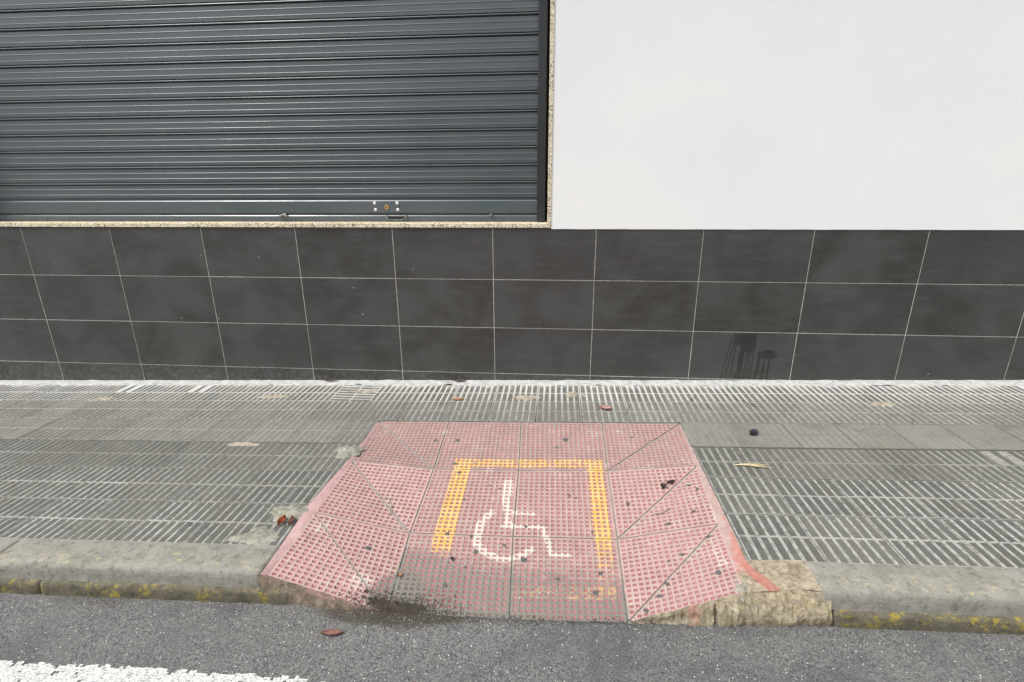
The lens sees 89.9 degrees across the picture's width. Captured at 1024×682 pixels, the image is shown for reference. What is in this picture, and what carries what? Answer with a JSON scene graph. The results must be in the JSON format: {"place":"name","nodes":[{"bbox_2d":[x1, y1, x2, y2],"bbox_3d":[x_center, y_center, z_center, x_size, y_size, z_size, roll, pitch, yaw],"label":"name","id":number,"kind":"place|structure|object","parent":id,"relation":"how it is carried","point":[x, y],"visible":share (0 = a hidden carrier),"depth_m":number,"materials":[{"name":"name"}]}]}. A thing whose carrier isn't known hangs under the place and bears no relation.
{"place":"outdoors","nodes":[
{"label":"outdoors","id":0,"kind":"place"},
{"bbox_2d":[0,380,1023,568],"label":"pavement","id":1,"kind":"structure","parent":0,"point":[65,458],"depth_m":2.44,"materials":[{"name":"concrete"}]},
{"bbox_2d":[277,515,285,525],"bbox_3d":[-0.884,0.688,1.968,0.022,0.018,0.052,1,18,5],"label":"dry leaf","id":2,"kind":"object","parent":1,"relation":"on","point":[281,519],"visible":1,"depth_m":1.97,"materials":[{"name":"brown plant"}]},
{"bbox_2d":[288,515,293,526],"bbox_3d":[-0.848,0.690,1.958,0.022,0.017,0.069,1,18,5],"label":"dry leaf","id":3,"kind":"object","parent":1,"relation":"on","point":[290,520],"visible":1,"depth_m":1.97,"materials":[{"name":"brown plant"}]},
{"bbox_2d":[10,388,961,550],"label":"pavement specks","id":4,"kind":"object","parent":1,"relation":"on","point":[271,482],"visible":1,"depth_m":2.13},
{"bbox_2d":[0,0,1023,380],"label":"building","id":5,"kind":"structure","parent":1,"relation":"on","point":[554,190],"depth_m":2.99,"materials":[{"name":"grey tile"}]},
{"bbox_2d":[598,405,611,409],"bbox_3d":[0.506,0.365,2.828,0.090,0.022,0.030,9,20,28],"label":"dry leaf","id":6,"kind":"object","parent":1,"relation":"on","point":[606,407],"visible":1,"depth_m":2.83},
{"bbox_2d":[749,429,757,434],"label":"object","id":7,"kind":"object","parent":1,"relation":"on","point":[753,431],"visible":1,"depth_m":2.51,"materials":[{"name":"black"}]},
{"bbox_2d":[0,593,1023,681],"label":"road","id":8,"kind":"structure","parent":0,"point":[74,643],"depth_m":1.52,"materials":[{"name":"grey asphalt"}]},
{"bbox_2d":[316,628,342,634],"bbox_3d":[-0.568,0.907,1.594,0.085,0.012,0.024,1,18,5],"label":"dry leaf","id":9,"kind":"object","parent":8,"relation":"on","point":[331,631],"visible":1,"depth_m":1.60,"materials":[{"name":"brown plant"}]},
{"bbox_2d":[362,596,427,619],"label":"gutter soil","id":10,"kind":"structure","parent":8,"relation":"on","point":[387,610],"depth_m":1.67,"materials":[{"name":"brown soil"}]},
{"bbox_2d":[315,572,509,634],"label":"soil crumbs","id":11,"kind":"object","parent":8,"relation":"on","point":[403,616],"visible":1,"depth_m":1.66,"materials":[{"name":"black soil"}]},
{"bbox_2d":[340,594,515,630],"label":"gutter crumbs","id":12,"kind":"object","parent":8,"relation":"on","point":[431,615],"visible":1,"depth_m":1.63,"materials":[{"name":"brown soil"}]},
{"bbox_2d":[0,601,931,680],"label":"dark grit","id":13,"kind":"object","parent":8,"relation":"on","point":[419,662],"visible":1,"depth_m":1.56,"materials":[{"name":"black gravel"}]},
{"bbox_2d":[0,537,1023,634],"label":"kerb","id":14,"kind":"structure","parent":8,"relation":"on","point":[986,600],"depth_m":1.73,"materials":[{"name":"concrete"}]},
{"bbox_2d":[371,606,654,631],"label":"gutter dust","id":15,"kind":"object","parent":8,"relation":"on","point":[551,621],"visible":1,"depth_m":1.61,"materials":[{"name":"grey soil"}]},
{"bbox_2d":[257,422,831,626],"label":"kerb ramp","id":16,"kind":"structure","parent":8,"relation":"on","point":[608,527],"depth_m":1.97,"materials":[{"name":"pink tile"}]},
{"bbox_2d":[327,432,666,592],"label":"joint crumbs","id":17,"kind":"object","parent":16,"relation":"on","point":[411,526],"visible":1,"depth_m":2.06,"materials":[{"name":"black soil"}]},
{"bbox_2d":[309,423,703,607],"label":"dark specks","id":18,"kind":"object","parent":16,"relation":"on","point":[495,534],"visible":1,"depth_m":2.02,"materials":[{"name":"black"}]},
{"bbox_2d":[734,463,773,467],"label":"dry grass","id":19,"kind":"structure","parent":0,"point":[753,464],"depth_m":2.24,"materials":[{"name":"plant"}]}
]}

